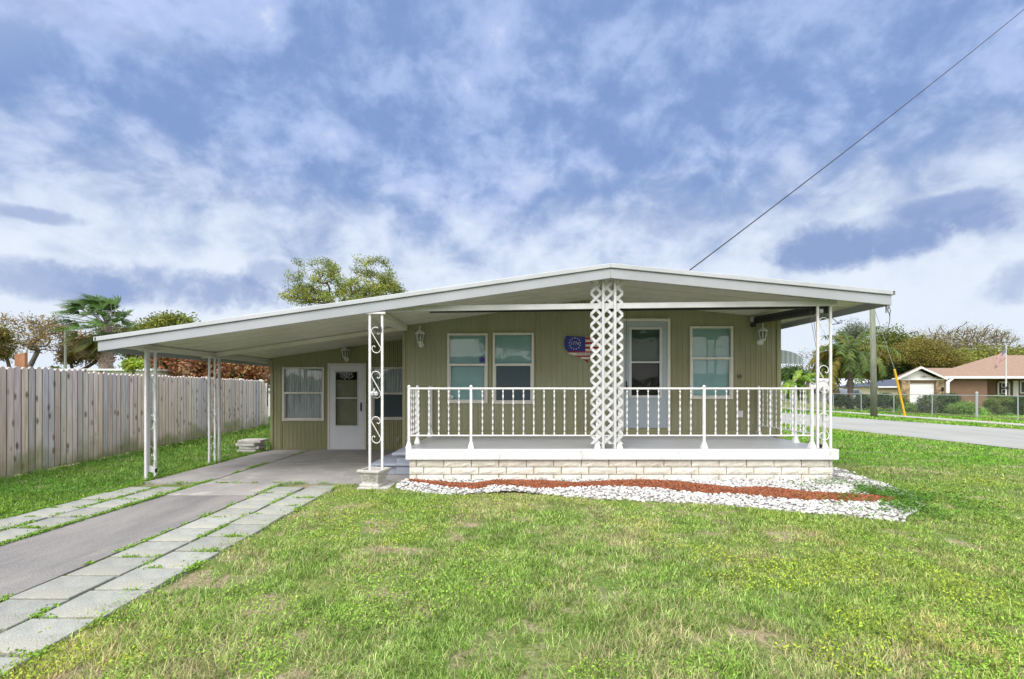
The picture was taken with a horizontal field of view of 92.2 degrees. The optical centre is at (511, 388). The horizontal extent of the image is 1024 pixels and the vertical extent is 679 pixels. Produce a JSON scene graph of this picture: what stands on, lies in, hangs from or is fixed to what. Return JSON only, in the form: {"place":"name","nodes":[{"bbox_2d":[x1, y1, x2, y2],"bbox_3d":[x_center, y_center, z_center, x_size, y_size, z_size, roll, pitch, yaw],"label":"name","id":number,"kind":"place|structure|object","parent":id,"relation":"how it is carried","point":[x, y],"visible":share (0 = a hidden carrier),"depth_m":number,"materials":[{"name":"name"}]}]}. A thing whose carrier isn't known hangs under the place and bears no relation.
{"place":"outdoors","nodes":[
{"label":"outdoors","id":0,"kind":"place"},
{"bbox_2d":[0,496,249,601],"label":"driveway","id":1,"kind":"structure","parent":0,"point":[28,563],"depth_m":4.62,"materials":[{"name":"concrete"}]},
{"bbox_2d":[0,400,1023,678],"bbox_3d":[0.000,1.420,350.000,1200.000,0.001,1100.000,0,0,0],"label":"lawn","id":2,"kind":"structure","parent":0,"point":[530,652],"depth_m":3.59,"materials":[{"name":"plant"}]},
{"bbox_2d":[0,323,22,366],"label":"tree","id":3,"kind":"object","parent":2,"relation":"on","point":[7,349],"visible":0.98,"depth_m":20.10,"materials":[{"name":"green plant"}]},
{"bbox_2d":[0,657,30,677],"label":"concrete paver","id":4,"kind":"object","parent":2,"relation":"on","point":[5,660],"visible":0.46,"depth_m":2.51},
{"bbox_2d":[15,353,27,367],"bbox_3d":[-10.383,0.335,10.440,0.236,2.170,0.120,0,0,0],"label":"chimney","id":5,"kind":"object","parent":2,"relation":"on","point":[21,360],"visible":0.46,"depth_m":10.40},
{"bbox_2d":[0,517,46,528],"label":"concrete paver","id":6,"kind":"object","parent":2,"relation":"on","point":[13,521],"visible":0.65,"depth_m":5.19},
{"bbox_2d":[0,528,50,541],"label":"concrete paver","id":7,"kind":"object","parent":2,"relation":"on","point":[11,533],"visible":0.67,"depth_m":4.79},
{"bbox_2d":[0,600,67,633],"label":"concrete paver","id":8,"kind":"object","parent":2,"relation":"on","point":[20,609],"visible":0.63,"depth_m":3.10,"materials":[{"name":"concrete"}]},
{"bbox_2d":[0,310,82,366],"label":"bare tree","id":9,"kind":"object","parent":2,"relation":"on","point":[33,344],"visible":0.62,"depth_m":21.91,"materials":[{"name":"brown plant"}]},
{"bbox_2d":[15,508,79,518],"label":"concrete paver","id":10,"kind":"object","parent":2,"relation":"on","point":[45,512],"visible":0.57,"depth_m":5.54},
{"bbox_2d":[0,619,96,657],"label":"concrete paver","id":11,"kind":"object","parent":2,"relation":"on","point":[26,635],"visible":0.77,"depth_m":2.78,"materials":[{"name":"concrete"}]},
{"bbox_2d":[17,517,87,529],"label":"concrete paver","id":12,"kind":"object","parent":2,"relation":"on","point":[49,522],"visible":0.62,"depth_m":5.17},
{"bbox_2d":[9,576,114,601],"bbox_3d":[-3.143,1.413,3.465,0.402,0.045,0.388,0,0,0],"label":"concrete paver","id":13,"kind":"object","parent":2,"relation":"on","point":[68,588],"visible":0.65,"depth_m":3.42,"materials":[{"name":"concrete"}]},
{"bbox_2d":[56,500,103,508],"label":"concrete paver","id":14,"kind":"object","parent":2,"relation":"on","point":[79,503],"visible":0.45,"depth_m":5.99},
{"bbox_2d":[53,331,118,368],"bbox_3d":[-20.846,-0.690,24.001,2.589,4.237,2.205,0,0,0],"label":"shrubby tree","id":15,"kind":"object","parent":2,"relation":"on","point":[71,360],"visible":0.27,"depth_m":23.70,"materials":[{"name":"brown plant"}]},
{"bbox_2d":[54,508,118,518],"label":"concrete paver","id":16,"kind":"object","parent":2,"relation":"on","point":[86,511],"visible":0.66,"depth_m":5.53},
{"bbox_2d":[46,293,139,372],"bbox_3d":[-16.552,-1.196,19.391,2.918,5.246,2.695,0,0,0],"label":"fan palm","id":17,"kind":"object","parent":2,"relation":"on","point":[89,345],"visible":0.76,"depth_m":19.19,"materials":[{"name":"green plant"}]},
{"bbox_2d":[37,590,148,620],"bbox_3d":[-2.699,1.413,3.202,0.402,0.045,0.388,0,0,-1],"label":"concrete paver","id":18,"kind":"object","parent":2,"relation":"on","point":[83,603],"visible":0.67,"depth_m":3.17,"materials":[{"name":"concrete"}]},
{"bbox_2d":[79,492,133,499],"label":"concrete paver","id":19,"kind":"object","parent":2,"relation":"on","point":[104,495],"visible":0.66,"depth_m":6.39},
{"bbox_2d":[67,557,156,577],"bbox_3d":[-3.132,1.416,3.878,0.402,0.045,0.388,0,0,0],"label":"concrete paver","id":20,"kind":"object","parent":2,"relation":"on","point":[117,567],"visible":0.63,"depth_m":3.84,"materials":[{"name":"concrete"}]},
{"bbox_2d":[77,321,148,359],"bbox_3d":[-20.050,-1.097,25.949,4.588,5.050,2.822,0,0,0],"label":"leafy tree","id":21,"kind":"object","parent":2,"relation":"on","point":[124,329],"visible":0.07,"depth_m":25.52,"materials":[{"name":"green plant"}]},
{"bbox_2d":[59,369,172,375],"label":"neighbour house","id":22,"kind":"structure","parent":2,"relation":"on","point":[121,371],"depth_m":19.30,"materials":[{"name":"white"}]},
{"bbox_2d":[87,499,144,508],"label":"concrete paver","id":23,"kind":"object","parent":2,"relation":"on","point":[113,503],"visible":0.65,"depth_m":5.95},
{"bbox_2d":[117,355,143,374],"bbox_3d":[-11.471,0.203,14.998,0.742,2.435,0.670,0,0,0],"label":"lime shrub","id":24,"kind":"object","parent":2,"relation":"on","point":[133,364],"visible":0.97,"depth_m":14.86,"materials":[{"name":"green plant"}]},
{"bbox_2d":[0,366,267,478],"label":"wood fence","id":25,"kind":"object","parent":2,"relation":"on","point":[51,418],"visible":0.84,"depth_m":9.78,"materials":[{"name":"grey wood"}]},
{"bbox_2d":[112,487,156,493],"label":"concrete paver","id":26,"kind":"object","parent":2,"relation":"on","point":[132,489],"visible":0.51,"depth_m":6.83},
{"bbox_2d":[94,568,187,592],"bbox_3d":[-2.702,1.412,3.615,0.402,0.046,0.388,0,0,0],"label":"concrete paver","id":27,"kind":"object","parent":2,"relation":"on","point":[138,577],"visible":0.74,"depth_m":3.58,"materials":[{"name":"concrete"}]},
{"bbox_2d":[122,493,167,500],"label":"concrete paver","id":28,"kind":"object","parent":2,"relation":"on","point":[140,495],"visible":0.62,"depth_m":6.41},
{"bbox_2d":[110,542,188,558],"bbox_3d":[-3.141,1.417,4.291,0.402,0.046,0.388,0,0,0],"label":"concrete paver","id":29,"kind":"object","parent":2,"relation":"on","point":[151,549],"visible":0.61,"depth_m":4.27,"materials":[{"name":"concrete"}]},
{"bbox_2d":[138,349,162,480],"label":"scroll column","id":30,"kind":"structure","parent":2,"relation":"on","point":[148,467],"depth_m":7.58,"materials":[{"name":"white metal"}]},
{"bbox_2d":[120,310,200,331],"bbox_3d":[-19.971,-1.478,28.125,4.542,5.811,3.701,0,0,0],"label":"leafy tree","id":31,"kind":"object","parent":2,"relation":"on","point":[165,319],"visible":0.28,"depth_m":27.32,"materials":[{"name":"green plant"}]},
{"bbox_2d":[139,487,182,492],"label":"concrete paver","id":32,"kind":"object","parent":2,"relation":"on","point":[161,489],"visible":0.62,"depth_m":6.81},
{"bbox_2d":[0,449,338,675],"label":"grass","id":33,"kind":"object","parent":2,"relation":"on","point":[85,517],"visible":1,"depth_m":5.33,"materials":[{"name":"green plant"}]},
{"bbox_2d":[140,552,218,570],"bbox_3d":[-2.707,1.420,4.028,0.402,0.045,0.388,0,0,1],"label":"concrete paver","id":34,"kind":"object","parent":2,"relation":"on","point":[172,559],"visible":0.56,"depth_m":4.03,"materials":[{"name":"concrete"}]},
{"bbox_2d":[148,528,215,543],"bbox_3d":[-3.136,1.413,4.704,0.402,0.045,0.388,0,0,0],"label":"concrete paver","id":35,"kind":"object","parent":2,"relation":"on","point":[189,535],"visible":0.66,"depth_m":4.66,"materials":[{"name":"concrete"}]},
{"bbox_2d":[133,355,269,386],"bbox_3d":[-12.762,-0.320,20.430,5.347,3.491,2.509,0,0,0],"label":"red leaf hedge","id":36,"kind":"object","parent":2,"relation":"on","point":[186,367],"visible":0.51,"depth_m":19.86,"materials":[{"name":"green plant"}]},
{"bbox_2d":[179,517,239,530],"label":"concrete paver","id":37,"kind":"object","parent":2,"relation":"on","point":[214,522],"visible":0.6,"depth_m":5.11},
{"bbox_2d":[175,537,245,552],"bbox_3d":[-2.705,1.417,4.441,0.402,0.045,0.388,0,0,1],"label":"concrete paver","id":38,"kind":"object","parent":2,"relation":"on","point":[207,542],"visible":0.56,"depth_m":4.42,"materials":[{"name":"concrete"}]},
{"bbox_2d":[203,356,220,462],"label":"scroll column","id":39,"kind":"structure","parent":2,"relation":"on","point":[214,405],"depth_m":9.34,"materials":[{"name":"white metal"}]},
{"bbox_2d":[205,509,259,517],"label":"concrete paver","id":40,"kind":"object","parent":2,"relation":"on","point":[230,512],"visible":0.6,"depth_m":5.54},
{"bbox_2d":[207,525,267,537],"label":"concrete paver","id":41,"kind":"object","parent":2,"relation":"on","point":[243,529],"visible":0.66,"depth_m":4.84,"materials":[{"name":"concrete"}]},
{"bbox_2d":[226,500,274,509],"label":"concrete paver","id":42,"kind":"object","parent":2,"relation":"on","point":[253,504],"visible":0.63,"depth_m":5.91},
{"bbox_2d":[237,448,264,452],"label":"stacked paver","id":43,"kind":"object","parent":2,"relation":"on","point":[253,450],"visible":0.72,"depth_m":10.86,"materials":[{"name":"concrete"}]},
{"bbox_2d":[239,445,265,449],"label":"stacked paver","id":44,"kind":"object","parent":43,"relation":"on","point":[253,447],"visible":0.85,"depth_m":10.87,"materials":[{"name":"concrete"}]},
{"bbox_2d":[235,442,264,445],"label":"stacked paver","id":45,"kind":"object","parent":44,"relation":"on","point":[248,444],"visible":0.77,"depth_m":10.84,"materials":[{"name":"concrete"}]},
{"bbox_2d":[237,438,268,442],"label":"stacked paver","id":46,"kind":"object","parent":45,"relation":"on","point":[253,440],"visible":1,"depth_m":10.85,"materials":[{"name":"concrete"}]},
{"bbox_2d":[230,514,284,525],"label":"concrete paver","id":47,"kind":"object","parent":2,"relation":"on","point":[251,519],"visible":0.65,"depth_m":5.23,"materials":[{"name":"concrete"}]},
{"bbox_2d":[247,493,291,499],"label":"concrete paver","id":48,"kind":"object","parent":2,"relation":"on","point":[267,496],"visible":0.63,"depth_m":6.35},
{"bbox_2d":[141,450,409,495],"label":"carport floor","id":49,"kind":"structure","parent":2,"relation":"on","point":[325,466],"depth_m":8.21,"materials":[{"name":"concrete"}]},
{"bbox_2d":[254,506,299,515],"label":"concrete paver","id":50,"kind":"object","parent":2,"relation":"on","point":[276,509],"visible":0.53,"depth_m":5.65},
{"bbox_2d":[264,487,303,493],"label":"concrete paver","id":51,"kind":"object","parent":2,"relation":"on","point":[284,489],"visible":0.62,"depth_m":6.77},
{"bbox_2d":[269,498,314,505],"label":"concrete paver","id":52,"kind":"object","parent":2,"relation":"on","point":[286,501],"visible":0.66,"depth_m":6.09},
{"bbox_2d":[285,491,326,498],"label":"concrete paver","id":53,"kind":"object","parent":2,"relation":"on","point":[312,493],"visible":0.63,"depth_m":6.51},
{"bbox_2d":[300,485,338,492],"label":"concrete paver","id":54,"kind":"object","parent":2,"relation":"on","point":[318,488],"visible":0.64,"depth_m":6.89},
{"bbox_2d":[277,253,407,306],"bbox_3d":[-7.875,-2.404,22.982,6.052,7.687,2.919,0,0,0],"label":"airy tree","id":55,"kind":"object","parent":2,"relation":"on","point":[388,283],"visible":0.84,"depth_m":22.53,"materials":[{"name":"green plant"}]},
{"bbox_2d":[357,482,396,488],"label":"base slab","id":56,"kind":"structure","parent":2,"relation":"on","point":[389,485],"depth_m":7.04,"materials":[{"name":"concrete"}]},
{"bbox_2d":[356,466,390,486],"bbox_3d":[-2.002,1.282,7.160,0.364,0.235,0.364,0,0,14],"label":"stone planter","id":57,"kind":"object","parent":56,"relation":"on","point":[375,477],"visible":0.97,"depth_m":7.03,"materials":[{"name":"stone"}]},
{"bbox_2d":[366,312,385,469],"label":"scroll column","id":58,"kind":"structure","parent":57,"relation":"on","point":[381,331],"depth_m":7.13,"materials":[{"name":"white metal"}]},
{"bbox_2d":[93,263,895,449],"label":"house","id":59,"kind":"structure","parent":2,"relation":"on","point":[319,392],"depth_m":9.39,"materials":[{"name":"green"}]},
{"bbox_2d":[282,367,323,420],"bbox_3d":[-4.764,0.124,11.291,0.951,1.229,0.112,0,0,0],"label":"window","id":60,"kind":"structure","parent":59,"relation":"in","point":[302,387],"depth_m":11.31,"materials":[{"name":"metal"}]},
{"bbox_2d":[328,363,365,449],"bbox_3d":[-3.769,0.411,11.282,0.878,1.978,0.177,0,0,0],"label":"carport door","id":61,"kind":"structure","parent":59,"relation":"in","point":[346,398],"depth_m":11.24,"materials":[{"name":"metal"}]},
{"bbox_2d":[371,367,401,419],"bbox_3d":[-2.774,0.113,11.291,0.864,1.208,0.112,0,0,0],"label":"window","id":62,"kind":"structure","parent":59,"relation":"in","point":[392,375],"depth_m":11.27,"materials":[{"name":"metal"}]},
{"bbox_2d":[447,333,487,402],"bbox_3d":[-0.848,-0.384,9.403,0.768,1.329,0.095,0,0,0],"label":"window","id":63,"kind":"structure","parent":59,"relation":"in","point":[467,353],"depth_m":9.44,"materials":[{"name":"metal"}]},
{"bbox_2d":[493,333,533,403],"bbox_3d":[0.024,-0.384,9.403,0.780,1.354,0.095,0,0,0],"label":"window","id":64,"kind":"structure","parent":59,"relation":"in","point":[513,353],"depth_m":9.39,"materials":[{"name":"metal"}]},
{"bbox_2d":[564,336,599,361],"bbox_3d":[1.380,-0.746,9.361,0.766,0.507,0.027,0,0,0],"label":"map plaque","id":65,"kind":"object","parent":59,"relation":"attached to","point":[577,346],"visible":0.92,"depth_m":9.35,"materials":[{"name":"paint"}]},
{"bbox_2d":[430,306,825,312],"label":"beam","id":66,"kind":"structure","parent":59,"relation":"attached to","point":[743,308],"depth_m":7.38,"materials":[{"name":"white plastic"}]},
{"bbox_2d":[620,318,669,433],"bbox_3d":[2.537,-0.230,9.389,0.939,2.199,0.163,0,0,0],"label":"front door","id":67,"kind":"structure","parent":59,"relation":"in","point":[660,347],"depth_m":9.37,"materials":[{"name":"metal"}]},
{"bbox_2d":[632,334,658,394],"bbox_3d":[2.555,-0.245,9.560,0.622,1.670,0.020,0,0,0],"label":"window","id":68,"kind":"structure","parent":59,"relation":"in","point":[644,375],"depth_m":9.55,"materials":[{"name":"grey"}]},
{"bbox_2d":[690,326,732,398],"bbox_3d":[3.793,-0.491,9.403,0.817,1.384,0.095,0,0,0],"label":"window","id":69,"kind":"structure","parent":59,"relation":"in","point":[711,347],"depth_m":9.44,"materials":[{"name":"glass"}]},
{"bbox_2d":[750,306,828,323],"bbox_3d":[4.626,-1.238,8.365,0.269,0.254,1.980,0,0,0],"label":"rolled shade","id":70,"kind":"object","parent":59,"relation":"attached to","point":[787,314],"visible":0.84,"depth_m":8.12,"materials":[{"name":"fabric"}]},
{"bbox_2d":[0,447,1023,678],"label":"lawn weeds","id":71,"kind":"object","parent":2,"relation":"on","point":[827,634],"visible":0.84,"depth_m":3.32,"materials":[{"name":"green plant"}]},
{"bbox_2d":[371,436,838,479],"bbox_3d":[1.245,1.165,8.300,7.090,0.551,2.180,0,0,0],"label":"porch","id":72,"kind":"object","parent":2,"relation":"on","point":[581,457],"visible":0.72,"depth_m":7.26,"materials":[{"name":"white paint"}]},
{"bbox_2d":[590,279,622,448],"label":"lattice column","id":73,"kind":"structure","parent":72,"relation":"on","point":[604,363],"depth_m":7.28,"materials":[{"name":"white paint"}]},
{"bbox_2d":[405,385,828,448],"bbox_3d":[1.570,0.419,8.332,6.290,0.942,2.115,0,0,0],"label":"porch railing","id":74,"kind":"object","parent":72,"relation":"on","point":[811,444],"visible":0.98,"depth_m":7.32,"materials":[{"name":"white metal"}]},
{"bbox_2d":[813,299,842,447],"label":"scroll column","id":75,"kind":"structure","parent":72,"relation":"on","point":[830,376],"depth_m":7.31,"materials":[{"name":"white metal"}]},
{"bbox_2d":[395,467,924,522],"bbox_3d":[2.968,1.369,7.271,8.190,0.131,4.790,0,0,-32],"label":"white pebbles","id":76,"kind":"object","parent":2,"relation":"on","point":[737,501],"visible":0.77,"depth_m":6.51,"materials":[{"name":"gravel"}]},
{"bbox_2d":[408,478,900,501],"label":"red mulch","id":77,"kind":"object","parent":76,"relation":"on","point":[766,491],"visible":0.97,"depth_m":6.78,"materials":[{"name":"wood"}]},
{"bbox_2d":[781,364,815,384],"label":"green tree","id":78,"kind":"object","parent":2,"relation":"on","point":[788,373],"visible":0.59,"depth_m":44.52,"materials":[{"name":"green plant"}]},
{"bbox_2d":[781,370,823,410],"bbox_3d":[17.513,0.132,29.954,2.452,2.591,2.195,0,0,38],"label":"shrub","id":79,"kind":"object","parent":2,"relation":"on","point":[798,379],"visible":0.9,"depth_m":29.80,"materials":[{"name":"green plant"}]},
{"bbox_2d":[781,348,827,402],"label":"bare tree","id":80,"kind":"object","parent":2,"relation":"on","point":[811,355],"visible":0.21,"depth_m":47.89,"materials":[{"name":"plant"}]},
{"bbox_2d":[781,379,867,400],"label":"neighbour house","id":81,"kind":"structure","parent":2,"relation":"on","point":[821,381],"depth_m":56.00,"materials":[{"name":"white"}]},
{"bbox_2d":[827,394,852,408],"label":"shrub","id":82,"kind":"object","parent":2,"relation":"on","point":[839,403],"visible":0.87,"depth_m":32.72,"materials":[{"name":"green plant"}]},
{"bbox_2d":[805,349,884,378],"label":"oak tree","id":83,"kind":"object","parent":2,"relation":"on","point":[825,375],"visible":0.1,"depth_m":62.98,"materials":[{"name":"green plant"}]},
{"bbox_2d":[808,326,901,408],"bbox_3d":[22.808,-1.376,33.039,5.112,5.605,4.678,0,0,0],"label":"feather palm","id":84,"kind":"object","parent":2,"relation":"on","point":[850,357],"visible":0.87,"depth_m":32.67,"materials":[{"name":"green plant"}]},
{"bbox_2d":[832,318,877,343],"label":"pine tree","id":85,"kind":"object","parent":2,"relation":"on","point":[853,332],"visible":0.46,"depth_m":69.28,"materials":[{"name":"plant"}]},
{"bbox_2d":[841,379,897,396],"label":"neighbour house","id":86,"kind":"structure","parent":2,"relation":"on","point":[888,386],"depth_m":51.09,"materials":[{"name":"beige"}]},
{"bbox_2d":[869,309,877,416],"bbox_3d":[17.961,-1.579,24.500,0.365,6.002,0.292,0,0,0],"label":"utility pole","id":87,"kind":"object","parent":2,"relation":"on","point":[873,388],"visible":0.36,"depth_m":24.39,"materials":[{"name":"grey wood"}]},
{"bbox_2d":[875,311,905,415],"bbox_3d":[18.886,-1.424,24.558,1.957,5.718,0.252,0,0,-10],"label":"guy wire","id":88,"kind":"object","parent":87,"relation":"attached to","point":[899,391],"visible":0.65,"depth_m":24.57,"materials":[{"name":"yellow"}]},
{"bbox_2d":[869,392,898,410],"bbox_3d":[23.391,0.815,31.002,1.381,1.217,1.226,0,0,0],"label":"shrub","id":89,"kind":"object","parent":2,"relation":"on","point":[887,399],"visible":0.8,"depth_m":30.73,"materials":[{"name":"green plant"}]},
{"bbox_2d":[852,322,940,380],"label":"oak tree","id":90,"kind":"object","parent":2,"relation":"on","point":[893,337],"visible":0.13,"depth_m":60.55,"materials":[{"name":"green plant"}]},
{"bbox_2d":[878,348,915,379],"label":"dark tree","id":91,"kind":"object","parent":2,"relation":"on","point":[899,371],"visible":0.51,"depth_m":57.10,"materials":[{"name":"green plant"}]},
{"bbox_2d":[779,474,1023,536],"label":"creeping weeds","id":92,"kind":"object","parent":2,"relation":"on","point":[905,500],"visible":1,"depth_m":6.04,"materials":[{"name":"green plant"}]},
{"bbox_2d":[898,402,919,411],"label":"flower bed plant","id":93,"kind":"object","parent":2,"relation":"on","point":[910,408],"visible":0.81,"depth_m":28.89,"materials":[{"name":"green plant"}]},
{"bbox_2d":[806,392,1023,418],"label":"chain link fence","id":94,"kind":"object","parent":2,"relation":"on","point":[976,395],"visible":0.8,"depth_m":25.77,"materials":[{"name":"grey"}]},
{"bbox_2d":[912,394,944,412],"bbox_3d":[23.181,0.880,27.515,1.268,1.219,1.124,0,0,0],"label":"shrub","id":95,"kind":"object","parent":2,"relation":"on","point":[925,400],"visible":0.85,"depth_m":27.36,"materials":[{"name":"green plant"}]},
{"bbox_2d":[834,409,1023,419],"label":"mulch border","id":96,"kind":"object","parent":2,"relation":"on","point":[942,414],"depth_m":26.31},
{"bbox_2d":[849,393,869,409],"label":"shrub","id":97,"kind":"object","parent":96,"relation":"on","point":[865,403],"visible":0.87,"depth_m":31.78,"materials":[{"name":"green plant"}]},
{"bbox_2d":[884,335,979,368],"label":"bushy tree","id":98,"kind":"object","parent":2,"relation":"on","point":[926,353],"visible":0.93,"depth_m":54.62,"materials":[{"name":"green plant"}]},
{"bbox_2d":[931,392,963,412],"bbox_3d":[24.731,0.875,27.982,1.722,1.348,1.512,0,0,0],"label":"shrub","id":99,"kind":"object","parent":2,"relation":"on","point":[941,397],"visible":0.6,"depth_m":27.68,"materials":[{"name":"green plant"}]},
{"bbox_2d":[942,400,979,414],"bbox_3d":[24.181,1.101,26.479,1.546,0.934,1.279,0,0,0],"label":"shrub","id":100,"kind":"object","parent":2,"relation":"on","point":[959,408],"visible":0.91,"depth_m":26.27,"materials":[{"name":"green plant"}]},
{"bbox_2d":[906,318,1023,351],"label":"bare tree","id":101,"kind":"object","parent":2,"relation":"on","point":[964,341],"visible":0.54,"depth_m":64.23,"materials":[{"name":"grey plant"}]},
{"bbox_2d":[952,343,1023,362],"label":"green tree","id":102,"kind":"object","parent":2,"relation":"on","point":[982,352],"visible":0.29,"depth_m":59.07,"materials":[{"name":"green plant"}]},
{"bbox_2d":[981,393,1016,415],"bbox_3d":[25.771,0.848,26.006,1.488,1.201,1.314,0,0,0],"label":"shrub","id":103,"kind":"object","parent":2,"relation":"on","point":[995,404],"visible":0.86,"depth_m":25.80,"materials":[{"name":"green plant"}]},
{"bbox_2d":[1006,395,1023,414],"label":"shrub","id":104,"kind":"object","parent":2,"relation":"on","point":[1021,403],"visible":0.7,"depth_m":25.38,"materials":[{"name":"green plant"}]},
{"bbox_2d":[0,0,1023,385],"label":"sky","id":105,"kind":"structure","parent":0,"point":[157,155],"materials":[{"name":"blue"}]},
{"bbox_2d":[690,9,1023,269],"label":"power line","id":106,"kind":"object","parent":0,"point":[843,152],"visible":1,"depth_m":10.42,"materials":[{"name":"black"}]},
{"bbox_2d":[781,413,1023,448],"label":"road","id":107,"kind":"structure","parent":0,"point":[1005,437],"depth_m":16.50,"materials":[{"name":"asphalt"}]},
{"bbox_2d":[782,407,1023,425],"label":"sidewalk","id":108,"kind":"structure","parent":0,"point":[982,422],"depth_m":22.48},
{"bbox_2d":[892,355,1023,405],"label":"neighbour house","id":109,"kind":"structure","parent":0,"point":[983,377],"depth_m":39.50,"materials":[{"name":"brown paint"}]},
{"bbox_2d":[910,383,933,402],"bbox_3d":[32.466,0.495,39.130,2.026,1.851,0.060,0,0,0],"label":"garage door","id":110,"kind":"structure","parent":109,"relation":"in","point":[915,388],"depth_m":39.10,"materials":[{"name":"white"}]},
{"bbox_2d":[997,381,1009,394],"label":"entry door","id":111,"kind":"structure","parent":109,"relation":"in","point":[1000,384],"depth_m":41.12,"materials":[{"name":"white"}]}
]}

